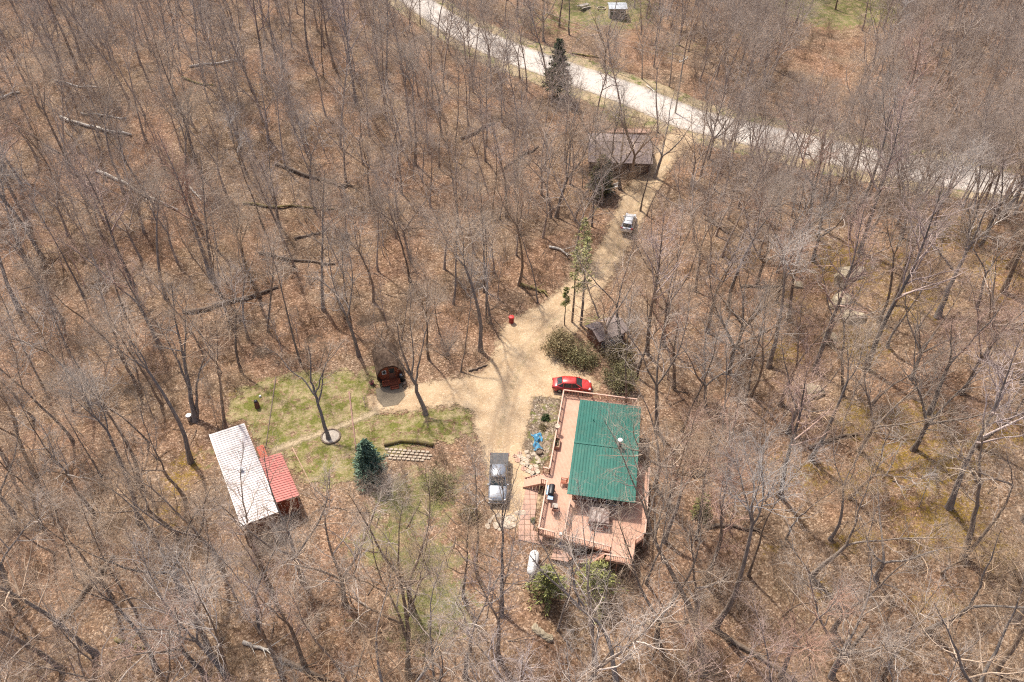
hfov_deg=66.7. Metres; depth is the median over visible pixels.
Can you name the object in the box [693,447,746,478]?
fallen log
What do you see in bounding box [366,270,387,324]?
sapling
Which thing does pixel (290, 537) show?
bare tree
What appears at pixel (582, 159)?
sapling
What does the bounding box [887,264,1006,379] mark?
bare tree
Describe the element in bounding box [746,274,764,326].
sapling
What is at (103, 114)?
fallen log
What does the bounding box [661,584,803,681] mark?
bare tree
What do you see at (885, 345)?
sapling
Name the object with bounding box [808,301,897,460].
bare tree
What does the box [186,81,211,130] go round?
sapling
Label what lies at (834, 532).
bare tree
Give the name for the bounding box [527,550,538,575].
propane tank
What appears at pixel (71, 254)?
sapling
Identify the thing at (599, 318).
bare tree
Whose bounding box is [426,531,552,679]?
bare tree
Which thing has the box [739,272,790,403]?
bare tree
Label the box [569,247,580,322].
young pine
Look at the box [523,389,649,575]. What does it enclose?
wooden deck
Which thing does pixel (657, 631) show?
bare tree
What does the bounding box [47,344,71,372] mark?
sapling
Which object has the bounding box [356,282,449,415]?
spreading tree
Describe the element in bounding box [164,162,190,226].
sapling
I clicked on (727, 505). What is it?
sapling
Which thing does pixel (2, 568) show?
bare tree
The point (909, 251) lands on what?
sapling
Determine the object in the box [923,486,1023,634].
bare tree
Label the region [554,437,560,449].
planter box
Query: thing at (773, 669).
bare tree
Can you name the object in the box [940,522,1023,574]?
bare tree
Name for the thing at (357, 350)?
bare tree
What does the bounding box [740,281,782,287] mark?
fallen log
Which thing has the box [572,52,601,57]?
fallen log
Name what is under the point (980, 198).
bare tree
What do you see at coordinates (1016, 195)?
bare tree
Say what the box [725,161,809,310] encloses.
bare tree
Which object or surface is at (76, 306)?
sapling
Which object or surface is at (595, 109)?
bare tree
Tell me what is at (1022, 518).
bare tree
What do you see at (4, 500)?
bare tree
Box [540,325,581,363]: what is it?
juniper
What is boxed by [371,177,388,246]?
sapling
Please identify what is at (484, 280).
bare tree
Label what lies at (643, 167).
woodland cabin
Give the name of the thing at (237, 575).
bare tree
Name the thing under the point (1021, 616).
bare tree
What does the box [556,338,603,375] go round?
juniper
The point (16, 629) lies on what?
bare tree
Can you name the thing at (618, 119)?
bare tree
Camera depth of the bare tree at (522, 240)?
99.21 m
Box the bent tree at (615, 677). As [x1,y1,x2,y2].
[516,506,618,681]
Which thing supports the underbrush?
on the ground at (436, 368)
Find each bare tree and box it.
[0,40,79,179]
[0,92,60,199]
[0,108,34,226]
[0,124,41,284]
[0,133,45,260]
[0,141,21,309]
[0,178,65,322]
[0,221,68,353]
[0,268,44,388]
[0,269,91,405]
[0,307,74,441]
[0,325,50,477]
[0,329,18,466]
[0,374,108,515]
[0,380,35,419]
[0,403,38,515]
[0,424,77,528]
[0,460,113,597]
[0,474,74,606]
[0,485,55,553]
[0,522,99,657]
[0,565,26,638]
[0,581,62,681]
[0,582,101,681]
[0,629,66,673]
[1,435,76,578]
[2,161,84,295]
[5,649,155,681]
[8,318,127,440]
[9,256,111,344]
[13,0,58,56]
[20,274,73,411]
[23,530,158,671]
[24,409,181,560]
[25,0,79,71]
[26,216,161,345]
[26,271,96,396]
[31,345,142,488]
[33,342,142,525]
[33,586,210,681]
[35,470,240,622]
[36,370,101,477]
[51,362,149,443]
[53,134,134,285]
[54,291,193,463]
[56,474,136,611]
[58,0,82,60]
[58,189,126,317]
[60,47,138,193]
[67,242,142,396]
[69,265,162,404]
[76,79,153,205]
[78,499,265,648]
[78,579,211,681]
[89,382,185,499]
[92,449,255,566]
[96,527,229,679]
[119,157,183,299]
[127,258,202,351]
[131,19,209,168]
[136,256,221,373]
[136,525,237,681]
[139,68,216,224]
[139,108,211,276]
[149,283,247,429]
[160,196,233,328]
[163,645,252,681]
[166,145,239,286]
[177,416,277,594]
[189,426,375,586]
[191,252,268,372]
[194,53,261,174]
[194,512,311,633]
[198,515,293,679]
[206,511,324,667]
[208,103,263,226]
[209,180,266,298]
[214,217,281,339]
[228,141,282,235]
[237,107,285,227]
[238,0,277,80]
[244,638,305,681]
[250,224,301,362]
[254,219,298,331]
[263,451,418,639]
[266,563,347,681]
[268,0,290,60]
[278,627,400,681]
[284,93,343,212]
[287,148,358,310]
[297,217,370,356]
[301,542,489,681]
[303,0,326,78]
[304,0,313,65]
[306,181,390,302]
[312,0,339,67]
[315,447,460,619]
[323,0,370,103]
[323,216,355,328]
[341,96,385,203]
[352,179,417,281]
[361,0,407,86]
[363,0,391,102]
[363,69,410,194]
[380,525,493,681]
[382,34,433,165]
[397,233,426,339]
[402,18,445,112]
[403,248,463,358]
[405,195,501,351]
[413,593,554,681]
[417,58,455,168]
[420,0,441,106]
[421,273,449,333]
[422,115,468,225]
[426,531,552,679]
[428,608,615,681]
[432,497,511,603]
[435,176,476,304]
[440,45,472,161]
[441,436,507,578]
[444,28,473,123]
[444,490,544,660]
[453,241,489,371]
[454,207,503,324]
[458,166,501,292]
[461,205,508,321]
[468,145,553,285]
[474,103,520,218]
[480,119,512,217]
[499,134,532,219]
[500,189,538,302]
[503,114,566,217]
[510,0,564,41]
[528,497,589,587]
[546,489,713,681]
[546,499,595,631]
[552,77,620,217]
[553,74,636,139]
[557,248,660,353]
[558,0,562,26]
[560,214,653,343]
[568,0,569,34]
[570,484,733,677]
[572,0,638,67]
[574,130,623,221]
[578,103,610,226]
[582,94,654,189]
[588,261,706,432]
[594,372,752,497]
[600,70,635,163]
[603,277,655,402]
[605,79,680,177]
[611,262,699,389]
[613,191,711,302]
[623,193,702,354]
[624,202,709,345]
[630,267,714,377]
[633,77,705,178]
[639,106,669,211]
[640,450,699,584]
[646,140,689,215]
[646,388,754,508]
[649,635,714,681]
[653,0,673,66]
[655,382,741,543]
[656,196,701,321]
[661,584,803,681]
[662,308,776,411]
[666,168,741,291]
[675,409,739,540]
[680,307,739,431]
[681,236,825,374]
[686,395,764,585]
[692,73,755,159]
[695,198,780,333]
[699,238,812,352]
[699,400,825,628]
[702,317,747,448]
[705,381,765,478]
[714,270,820,396]
[722,224,754,308]
[722,577,827,681]
[724,178,822,284]
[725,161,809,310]
[735,189,823,321]
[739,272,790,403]
[743,116,808,213]
[744,70,815,170]
[746,431,844,576]
[747,204,845,368]
[755,560,883,681]
[762,95,843,233]
[767,519,954,653]
[768,323,853,435]
[771,337,845,498]
[773,161,884,302]
[775,165,844,273]
[776,264,883,406]
[776,510,950,681]
[782,564,880,622]
[784,464,868,539]
[786,158,877,261]
[786,610,893,681]
[793,396,901,540]
[805,186,896,372]
[807,244,897,344]
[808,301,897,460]
[808,433,986,579]
[812,110,869,227]
[832,310,978,452]
[836,162,919,292]
[843,457,977,591]
[846,81,931,253]
[846,544,985,681]
[848,391,945,504]
[849,55,930,220]
[854,161,946,323]
[863,149,993,369]
[869,106,959,238]
[871,332,968,405]
[871,624,990,681]
[875,0,914,84]
[878,167,956,305]
[879,297,1023,451]
[886,247,970,347]
[887,1,952,148]
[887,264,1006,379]
[900,540,1023,681]
[902,125,1014,270]
[905,0,949,84]
[909,275,1023,414]
[914,403,1023,563]
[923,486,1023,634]
[932,210,966,282]
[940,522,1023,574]
[941,115,1023,246]
[943,204,1023,308]
[944,304,1023,510]
[949,269,1023,395]
[957,224,1023,359]
[976,137,1023,246]
[976,336,1023,449]
[988,475,1023,674]
[993,136,1023,205]
[995,125,1023,219]
[999,241,1023,293]
[1001,195,1023,281]
[1005,214,1023,301]
[1005,248,1019,269]
[1011,464,1023,623]
[1012,205,1023,230]
[1012,403,1023,523]
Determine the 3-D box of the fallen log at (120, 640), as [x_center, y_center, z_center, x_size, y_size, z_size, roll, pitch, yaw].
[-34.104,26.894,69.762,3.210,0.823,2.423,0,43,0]
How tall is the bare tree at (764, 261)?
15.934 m
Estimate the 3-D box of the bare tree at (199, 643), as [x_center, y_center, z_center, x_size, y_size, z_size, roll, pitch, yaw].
[-26.936,22.395,60.215,8.589,19.018,12.402,-2,41,1]
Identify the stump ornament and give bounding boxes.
[254,399,259,408]
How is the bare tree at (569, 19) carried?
on the ground at (436, 368)
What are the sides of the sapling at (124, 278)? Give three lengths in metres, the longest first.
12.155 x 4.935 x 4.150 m
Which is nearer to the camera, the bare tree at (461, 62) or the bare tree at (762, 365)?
the bare tree at (762, 365)
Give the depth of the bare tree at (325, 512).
66.82 m
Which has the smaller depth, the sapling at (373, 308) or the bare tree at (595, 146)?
the sapling at (373, 308)
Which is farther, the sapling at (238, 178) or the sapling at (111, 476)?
the sapling at (238, 178)
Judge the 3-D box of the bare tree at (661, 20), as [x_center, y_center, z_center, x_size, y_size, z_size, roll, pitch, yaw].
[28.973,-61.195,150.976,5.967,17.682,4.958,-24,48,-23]
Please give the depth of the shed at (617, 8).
175.52 m
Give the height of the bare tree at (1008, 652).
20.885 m
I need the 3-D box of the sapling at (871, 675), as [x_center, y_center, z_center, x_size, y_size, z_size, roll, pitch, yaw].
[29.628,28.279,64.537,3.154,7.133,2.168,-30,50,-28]
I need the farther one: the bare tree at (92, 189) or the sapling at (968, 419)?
the bare tree at (92, 189)
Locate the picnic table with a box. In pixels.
[577,3,589,8]
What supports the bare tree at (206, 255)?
on the ground at (436, 368)
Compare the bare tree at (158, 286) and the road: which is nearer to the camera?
the bare tree at (158, 286)
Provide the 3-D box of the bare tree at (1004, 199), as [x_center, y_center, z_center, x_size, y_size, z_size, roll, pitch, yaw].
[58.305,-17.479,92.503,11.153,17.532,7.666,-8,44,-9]
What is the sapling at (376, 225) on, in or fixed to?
on the ground at (436, 368)
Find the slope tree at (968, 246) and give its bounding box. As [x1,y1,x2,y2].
[909,178,1023,318]
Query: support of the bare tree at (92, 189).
on the ground at (436, 368)
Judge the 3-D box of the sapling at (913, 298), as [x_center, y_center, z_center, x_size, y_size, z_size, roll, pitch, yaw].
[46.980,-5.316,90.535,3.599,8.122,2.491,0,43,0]
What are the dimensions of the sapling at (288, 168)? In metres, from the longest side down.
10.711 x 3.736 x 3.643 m
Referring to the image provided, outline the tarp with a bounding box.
[530,432,543,450]
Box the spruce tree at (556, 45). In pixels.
[542,38,571,96]
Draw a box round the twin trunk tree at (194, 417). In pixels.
[121,271,228,422]
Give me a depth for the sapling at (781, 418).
80.98 m
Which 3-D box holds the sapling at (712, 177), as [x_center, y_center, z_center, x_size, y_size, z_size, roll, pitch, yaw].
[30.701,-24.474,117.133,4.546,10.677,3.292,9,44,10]
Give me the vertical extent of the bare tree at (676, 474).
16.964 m
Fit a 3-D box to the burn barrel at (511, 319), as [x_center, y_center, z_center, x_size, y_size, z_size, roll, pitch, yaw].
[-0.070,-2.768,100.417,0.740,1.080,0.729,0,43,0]
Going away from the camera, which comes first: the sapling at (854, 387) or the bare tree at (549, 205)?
the sapling at (854, 387)
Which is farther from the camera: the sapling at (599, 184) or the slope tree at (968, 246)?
the sapling at (599, 184)
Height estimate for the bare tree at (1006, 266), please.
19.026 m
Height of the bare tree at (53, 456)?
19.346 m
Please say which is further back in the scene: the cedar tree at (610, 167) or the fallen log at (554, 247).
the cedar tree at (610, 167)
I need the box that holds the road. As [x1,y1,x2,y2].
[404,0,1023,195]
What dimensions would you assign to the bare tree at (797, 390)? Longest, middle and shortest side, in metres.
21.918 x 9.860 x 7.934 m
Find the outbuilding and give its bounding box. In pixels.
[585,316,626,350]
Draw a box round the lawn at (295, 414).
[226,367,475,490]
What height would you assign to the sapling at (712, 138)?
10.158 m
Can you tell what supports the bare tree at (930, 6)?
on the ground at (436, 368)
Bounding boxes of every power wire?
[504,1,679,60]
[516,0,685,56]
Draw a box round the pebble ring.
[320,428,340,444]
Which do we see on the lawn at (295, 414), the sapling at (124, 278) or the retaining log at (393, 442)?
the retaining log at (393, 442)
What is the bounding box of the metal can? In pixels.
[186,413,190,421]
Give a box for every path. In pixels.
[272,410,378,452]
[517,486,560,546]
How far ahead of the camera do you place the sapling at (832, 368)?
85.84 m
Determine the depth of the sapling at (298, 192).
111.72 m
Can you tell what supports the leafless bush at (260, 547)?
on the ground at (436, 368)
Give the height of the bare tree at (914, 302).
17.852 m
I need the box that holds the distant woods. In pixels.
[0,0,1023,272]
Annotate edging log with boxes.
[265,376,275,447]
[348,391,356,450]
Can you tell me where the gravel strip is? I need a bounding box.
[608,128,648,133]
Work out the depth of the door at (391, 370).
92.24 m
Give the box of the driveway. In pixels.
[366,127,695,527]
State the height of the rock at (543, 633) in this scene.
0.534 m
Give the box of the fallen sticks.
[0,32,1023,681]
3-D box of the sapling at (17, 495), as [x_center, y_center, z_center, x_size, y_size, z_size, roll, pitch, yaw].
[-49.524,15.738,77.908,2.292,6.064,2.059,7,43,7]
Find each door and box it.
[388,367,395,378]
[606,499,622,506]
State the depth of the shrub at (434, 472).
81.04 m
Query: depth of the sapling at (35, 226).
103.05 m
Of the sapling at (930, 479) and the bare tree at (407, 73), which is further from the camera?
the bare tree at (407, 73)
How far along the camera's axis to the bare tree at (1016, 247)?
85.26 m
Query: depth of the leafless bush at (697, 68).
151.77 m
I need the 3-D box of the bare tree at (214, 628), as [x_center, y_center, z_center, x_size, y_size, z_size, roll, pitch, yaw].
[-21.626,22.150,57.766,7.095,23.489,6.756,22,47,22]
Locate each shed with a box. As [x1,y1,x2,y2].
[209,423,300,539]
[607,2,626,18]
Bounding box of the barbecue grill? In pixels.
[546,484,554,499]
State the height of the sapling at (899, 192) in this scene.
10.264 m
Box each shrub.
[419,460,457,502]
[454,503,482,524]
[539,423,548,430]
[541,413,549,421]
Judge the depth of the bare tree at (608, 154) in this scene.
109.09 m
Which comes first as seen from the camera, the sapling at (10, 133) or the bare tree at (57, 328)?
the bare tree at (57, 328)
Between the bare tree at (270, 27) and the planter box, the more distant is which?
the bare tree at (270, 27)
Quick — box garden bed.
[524,396,560,468]
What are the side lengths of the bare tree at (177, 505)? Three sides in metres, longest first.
20.885 x 13.620 x 9.432 m
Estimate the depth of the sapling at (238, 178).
111.69 m
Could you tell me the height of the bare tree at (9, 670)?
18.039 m
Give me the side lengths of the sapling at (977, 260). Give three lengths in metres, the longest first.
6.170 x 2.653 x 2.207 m
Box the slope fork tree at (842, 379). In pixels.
[816,244,893,397]
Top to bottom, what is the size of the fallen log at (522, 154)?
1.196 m
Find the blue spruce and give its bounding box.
[352,438,388,491]
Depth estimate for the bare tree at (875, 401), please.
76.52 m
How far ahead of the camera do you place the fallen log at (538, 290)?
105.41 m
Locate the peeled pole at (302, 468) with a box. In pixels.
[292,448,317,497]
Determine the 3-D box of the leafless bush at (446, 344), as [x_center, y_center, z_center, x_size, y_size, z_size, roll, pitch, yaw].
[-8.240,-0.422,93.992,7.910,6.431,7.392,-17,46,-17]
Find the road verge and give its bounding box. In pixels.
[388,0,1019,200]
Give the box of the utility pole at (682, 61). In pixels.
[674,57,687,112]
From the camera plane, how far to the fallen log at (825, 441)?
82.78 m
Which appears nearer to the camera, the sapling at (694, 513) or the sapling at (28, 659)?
the sapling at (28, 659)
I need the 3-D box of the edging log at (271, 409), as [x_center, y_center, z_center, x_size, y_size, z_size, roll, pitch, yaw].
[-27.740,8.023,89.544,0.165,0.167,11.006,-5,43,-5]
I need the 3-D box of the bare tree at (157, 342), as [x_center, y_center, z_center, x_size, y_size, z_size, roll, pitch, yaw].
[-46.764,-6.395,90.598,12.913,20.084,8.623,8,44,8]
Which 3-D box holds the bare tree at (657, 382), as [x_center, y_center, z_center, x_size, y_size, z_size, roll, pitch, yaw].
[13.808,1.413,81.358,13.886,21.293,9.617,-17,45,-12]
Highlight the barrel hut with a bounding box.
[372,341,402,389]
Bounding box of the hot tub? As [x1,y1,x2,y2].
[588,505,610,531]
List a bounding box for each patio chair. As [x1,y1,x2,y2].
[552,505,559,513]
[560,477,568,486]
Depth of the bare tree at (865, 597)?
65.59 m
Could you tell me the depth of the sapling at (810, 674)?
60.73 m
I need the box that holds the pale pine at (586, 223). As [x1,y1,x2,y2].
[571,217,593,260]
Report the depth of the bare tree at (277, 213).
107.82 m
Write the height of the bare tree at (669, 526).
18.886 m
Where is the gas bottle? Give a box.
[399,372,404,381]
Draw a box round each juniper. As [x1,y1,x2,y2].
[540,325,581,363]
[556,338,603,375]
[599,359,638,399]
[601,338,638,367]
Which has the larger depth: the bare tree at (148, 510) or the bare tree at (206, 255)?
the bare tree at (206, 255)
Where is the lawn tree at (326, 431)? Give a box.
[253,337,352,440]
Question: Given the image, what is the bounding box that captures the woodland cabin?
[588,133,652,175]
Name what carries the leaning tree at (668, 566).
on the ground at (436, 368)
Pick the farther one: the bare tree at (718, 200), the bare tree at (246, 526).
the bare tree at (718, 200)
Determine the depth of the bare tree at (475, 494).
64.17 m
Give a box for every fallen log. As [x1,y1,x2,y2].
[1,116,61,153]
[52,554,114,626]
[54,79,105,87]
[60,115,131,134]
[64,125,106,181]
[80,112,125,118]
[96,169,178,210]
[114,635,144,649]
[182,286,277,312]
[190,58,243,67]
[242,635,286,657]
[243,199,334,209]
[259,249,334,264]
[275,161,344,186]
[279,648,335,680]
[294,223,328,238]
[460,116,497,139]
[468,364,487,370]
[504,142,537,168]
[520,282,549,296]
[549,245,574,255]
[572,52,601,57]
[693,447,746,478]
[702,620,799,681]
[705,217,740,233]
[706,514,775,543]
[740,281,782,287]
[808,423,865,449]
[838,622,878,667]
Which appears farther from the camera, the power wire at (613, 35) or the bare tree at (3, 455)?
the power wire at (613, 35)
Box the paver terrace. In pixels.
[551,543,571,564]
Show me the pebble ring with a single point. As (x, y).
(335, 434)
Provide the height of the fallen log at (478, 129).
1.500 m
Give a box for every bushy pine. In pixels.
[522,563,570,615]
[573,557,628,623]
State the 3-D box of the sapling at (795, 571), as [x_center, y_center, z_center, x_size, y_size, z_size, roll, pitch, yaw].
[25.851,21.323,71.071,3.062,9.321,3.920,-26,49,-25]
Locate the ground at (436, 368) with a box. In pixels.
[0,0,1023,681]
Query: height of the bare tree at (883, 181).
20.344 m
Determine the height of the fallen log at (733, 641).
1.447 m
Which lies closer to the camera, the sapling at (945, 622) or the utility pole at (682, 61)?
the sapling at (945, 622)
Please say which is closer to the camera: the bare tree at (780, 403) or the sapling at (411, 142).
the bare tree at (780, 403)
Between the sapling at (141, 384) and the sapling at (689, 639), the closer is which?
the sapling at (689, 639)
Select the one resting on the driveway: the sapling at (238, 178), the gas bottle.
the gas bottle
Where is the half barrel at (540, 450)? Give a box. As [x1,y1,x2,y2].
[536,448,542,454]
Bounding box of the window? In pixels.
[581,496,596,500]
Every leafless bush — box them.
[213,508,278,596]
[254,500,317,568]
[314,280,359,321]
[350,443,428,505]
[416,306,478,361]
[581,299,621,359]
[606,295,656,340]
[613,152,647,185]
[634,129,658,156]
[653,41,681,64]
[682,44,716,75]
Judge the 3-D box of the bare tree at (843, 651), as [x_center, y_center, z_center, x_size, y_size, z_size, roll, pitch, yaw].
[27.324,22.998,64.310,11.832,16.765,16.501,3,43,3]
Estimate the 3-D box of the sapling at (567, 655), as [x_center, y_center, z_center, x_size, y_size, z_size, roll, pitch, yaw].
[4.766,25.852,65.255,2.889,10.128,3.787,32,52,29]
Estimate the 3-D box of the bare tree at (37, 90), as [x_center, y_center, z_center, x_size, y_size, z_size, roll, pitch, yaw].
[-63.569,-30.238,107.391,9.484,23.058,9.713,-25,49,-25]
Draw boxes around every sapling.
[0,49,21,109]
[0,106,20,167]
[0,191,30,259]
[0,632,59,681]
[1,356,33,406]
[1,413,34,455]
[2,480,31,515]
[2,541,50,612]
[8,264,48,321]
[19,92,40,139]
[20,103,51,163]
[22,208,51,259]
[24,220,62,266]
[32,66,61,140]
[35,616,87,681]
[36,283,65,335]
[40,211,62,267]
[46,97,66,140]
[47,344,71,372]
[49,214,76,269]
[51,409,119,476]
[56,228,84,286]
[60,414,90,468]
[67,291,87,329]
[69,109,101,185]
[73,321,104,364]
[77,471,98,510]
[88,122,111,169]
[92,530,142,582]
[92,532,119,582]
[98,450,118,505]
[104,73,124,120]
[105,251,146,302]
[117,511,142,571]
[120,519,142,542]
[123,334,164,395]
[127,591,172,654]
[128,363,151,411]
[132,80,161,150]
[139,619,184,667]
[152,202,176,256]
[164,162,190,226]
[174,181,203,248]
[176,479,212,546]
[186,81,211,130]
[188,610,219,661]
[191,117,205,162]
[193,533,236,590]
[196,379,222,428]
[197,545,218,583]
[198,84,218,126]
[202,265,234,332]
[204,208,223,274]
[208,231,226,283]
[208,260,225,299]
[213,127,227,157]
[222,152,252,208]
[254,223,269,272]
[257,46,276,113]
[258,295,287,351]
[275,64,297,125]
[275,224,297,272]
[278,141,300,198]
[278,294,300,346]
[287,171,306,220]
[295,75,324,150]
[332,648,369,681]
[335,551,355,600]
[335,594,350,624]
[342,257,358,293]
[355,624,379,665]
[361,242,378,282]
[363,193,383,254]
[364,288,382,327]
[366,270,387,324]
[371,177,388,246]
[391,565,414,600]
[405,108,416,178]
[409,125,419,165]
[411,94,426,140]
[452,248,473,297]
[460,620,486,662]
[490,233,515,298]
[521,150,541,212]
[550,620,589,678]
[579,126,589,187]
[589,162,611,215]
[652,297,674,335]
[663,296,690,379]
[666,358,680,402]
[672,602,704,641]
[680,257,705,318]
[680,622,707,658]
[681,326,714,400]
[690,492,712,523]
[692,583,708,620]
[695,548,719,591]
[696,93,713,153]
[701,155,729,205]
[703,276,719,318]
[707,114,720,163]
[712,482,741,536]
[718,336,762,418]
[720,366,762,399]
[720,458,759,531]
[726,369,752,413]
[736,608,772,676]
[740,199,762,271]
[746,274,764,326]
[752,390,781,432]
[758,435,807,501]
[761,385,800,449]
[776,542,807,606]
[780,660,823,681]
[782,358,795,415]
[793,210,815,274]
[806,149,830,206]
[811,551,845,581]
[820,345,843,386]
[834,382,861,453]
[835,230,874,311]
[840,356,871,418]
[848,320,891,402]
[857,661,885,681]
[859,321,900,381]
[860,209,885,257]
[870,615,909,654]
[885,589,950,641]
[890,172,917,224]
[894,218,934,273]
[898,270,926,320]
[911,146,948,218]
[918,446,951,506]
[922,261,968,321]
[922,601,971,646]
[936,307,979,377]
[940,225,967,280]
[952,395,983,454]
[955,598,1021,660]
[958,175,978,218]
[960,159,996,222]
[960,630,981,675]
[968,229,994,300]
[968,247,988,277]
[984,155,1023,233]
[984,283,1023,341]
[987,452,1019,493]
[1006,356,1023,411]
[1009,197,1023,258]
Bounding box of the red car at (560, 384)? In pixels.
[552,376,591,393]
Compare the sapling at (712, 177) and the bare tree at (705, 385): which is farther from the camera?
the sapling at (712, 177)
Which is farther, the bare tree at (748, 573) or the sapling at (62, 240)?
the sapling at (62, 240)
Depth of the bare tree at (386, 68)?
138.72 m
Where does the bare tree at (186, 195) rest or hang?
on the ground at (436, 368)
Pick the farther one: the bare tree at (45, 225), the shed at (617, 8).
the shed at (617, 8)
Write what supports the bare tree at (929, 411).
on the ground at (436, 368)
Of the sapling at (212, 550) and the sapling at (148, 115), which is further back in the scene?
the sapling at (148, 115)
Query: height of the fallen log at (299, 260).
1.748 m
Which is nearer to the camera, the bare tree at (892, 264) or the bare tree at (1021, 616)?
the bare tree at (1021, 616)
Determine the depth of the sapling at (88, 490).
77.56 m
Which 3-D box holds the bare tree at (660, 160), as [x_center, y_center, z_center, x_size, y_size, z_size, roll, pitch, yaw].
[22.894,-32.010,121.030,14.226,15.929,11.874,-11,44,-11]
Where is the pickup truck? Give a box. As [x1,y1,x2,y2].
[487,453,508,503]
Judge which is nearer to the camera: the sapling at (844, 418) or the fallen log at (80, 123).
the sapling at (844, 418)
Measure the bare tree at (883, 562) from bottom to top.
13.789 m
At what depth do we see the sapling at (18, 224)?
103.78 m
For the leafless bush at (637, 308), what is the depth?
98.25 m
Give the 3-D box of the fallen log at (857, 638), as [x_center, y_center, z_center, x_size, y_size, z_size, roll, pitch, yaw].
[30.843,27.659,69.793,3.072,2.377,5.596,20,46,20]
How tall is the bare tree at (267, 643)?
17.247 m
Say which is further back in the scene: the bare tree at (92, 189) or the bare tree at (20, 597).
the bare tree at (92, 189)
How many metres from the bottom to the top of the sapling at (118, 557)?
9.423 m
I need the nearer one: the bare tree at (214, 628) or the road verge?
the bare tree at (214, 628)
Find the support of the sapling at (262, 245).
on the ground at (436, 368)
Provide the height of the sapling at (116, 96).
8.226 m
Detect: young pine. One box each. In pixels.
[560,287,569,325]
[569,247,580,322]
[575,236,594,325]
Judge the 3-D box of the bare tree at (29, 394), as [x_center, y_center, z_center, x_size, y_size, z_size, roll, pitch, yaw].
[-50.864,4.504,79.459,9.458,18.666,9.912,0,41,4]
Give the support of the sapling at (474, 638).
on the ground at (436, 368)
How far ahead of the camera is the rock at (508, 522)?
78.26 m
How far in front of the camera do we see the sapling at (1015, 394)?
79.39 m
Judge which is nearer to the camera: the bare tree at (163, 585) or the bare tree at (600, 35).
the bare tree at (163, 585)
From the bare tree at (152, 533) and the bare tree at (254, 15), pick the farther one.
the bare tree at (254, 15)
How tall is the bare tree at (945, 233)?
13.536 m
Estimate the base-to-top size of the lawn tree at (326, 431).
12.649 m
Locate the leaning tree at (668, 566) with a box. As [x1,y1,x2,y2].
[577,378,753,677]
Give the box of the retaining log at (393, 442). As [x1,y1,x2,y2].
[384,439,433,446]
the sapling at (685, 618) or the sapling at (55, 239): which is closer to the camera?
the sapling at (685, 618)
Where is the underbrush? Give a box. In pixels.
[0,0,1023,681]
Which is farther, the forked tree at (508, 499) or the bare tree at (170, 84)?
the bare tree at (170, 84)
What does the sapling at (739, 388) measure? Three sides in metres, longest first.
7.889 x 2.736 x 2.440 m
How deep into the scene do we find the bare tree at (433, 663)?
56.25 m
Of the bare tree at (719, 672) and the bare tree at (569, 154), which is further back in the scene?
the bare tree at (569, 154)
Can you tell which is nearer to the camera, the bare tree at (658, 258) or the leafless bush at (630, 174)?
the bare tree at (658, 258)
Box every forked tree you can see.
[292,482,459,679]
[443,417,547,617]
[562,472,634,676]
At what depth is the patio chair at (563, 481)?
80.17 m
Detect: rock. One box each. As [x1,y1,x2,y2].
[493,522,498,528]
[504,520,511,528]
[531,623,538,632]
[536,627,541,635]
[540,629,546,637]
[545,634,552,642]
[794,281,803,288]
[801,383,824,399]
[822,330,836,343]
[829,291,850,306]
[834,266,864,284]
[841,310,867,322]
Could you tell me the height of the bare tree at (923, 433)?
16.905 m
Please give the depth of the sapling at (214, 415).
83.73 m
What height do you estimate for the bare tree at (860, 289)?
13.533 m
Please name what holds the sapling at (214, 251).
on the ground at (436, 368)
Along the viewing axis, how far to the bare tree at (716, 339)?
78.06 m
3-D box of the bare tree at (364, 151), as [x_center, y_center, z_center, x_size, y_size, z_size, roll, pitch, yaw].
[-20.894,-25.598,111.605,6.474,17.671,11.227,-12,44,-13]
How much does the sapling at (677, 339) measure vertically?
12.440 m
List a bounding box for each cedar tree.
[584,153,612,198]
[605,159,614,191]
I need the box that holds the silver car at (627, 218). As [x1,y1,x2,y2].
[620,213,636,232]
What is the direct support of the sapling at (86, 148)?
on the ground at (436, 368)
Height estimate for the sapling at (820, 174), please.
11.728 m
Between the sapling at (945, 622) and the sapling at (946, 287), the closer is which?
the sapling at (945, 622)
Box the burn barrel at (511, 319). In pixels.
[509,315,513,323]
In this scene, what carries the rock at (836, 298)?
on the ground at (436, 368)
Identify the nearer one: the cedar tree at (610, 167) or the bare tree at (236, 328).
the bare tree at (236, 328)
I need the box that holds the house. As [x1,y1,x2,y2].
[567,399,640,506]
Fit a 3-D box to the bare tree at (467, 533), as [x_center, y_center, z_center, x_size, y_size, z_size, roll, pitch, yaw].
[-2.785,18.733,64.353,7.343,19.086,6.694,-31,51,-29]
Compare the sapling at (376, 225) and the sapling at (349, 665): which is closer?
the sapling at (349, 665)
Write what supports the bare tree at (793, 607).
on the ground at (436, 368)
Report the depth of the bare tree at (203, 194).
96.25 m
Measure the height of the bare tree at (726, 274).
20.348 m
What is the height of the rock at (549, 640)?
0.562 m
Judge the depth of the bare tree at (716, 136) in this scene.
126.96 m
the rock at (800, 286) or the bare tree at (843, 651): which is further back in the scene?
the rock at (800, 286)
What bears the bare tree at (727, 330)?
on the ground at (436, 368)
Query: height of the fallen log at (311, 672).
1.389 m
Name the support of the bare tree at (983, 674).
on the ground at (436, 368)
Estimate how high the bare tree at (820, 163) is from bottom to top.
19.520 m
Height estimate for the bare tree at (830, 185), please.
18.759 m
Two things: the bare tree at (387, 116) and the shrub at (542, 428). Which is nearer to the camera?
the shrub at (542, 428)
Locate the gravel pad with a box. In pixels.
[376,383,404,406]
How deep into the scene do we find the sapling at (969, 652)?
64.65 m
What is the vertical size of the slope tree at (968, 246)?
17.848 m
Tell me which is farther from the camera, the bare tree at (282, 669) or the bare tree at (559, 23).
the bare tree at (559, 23)

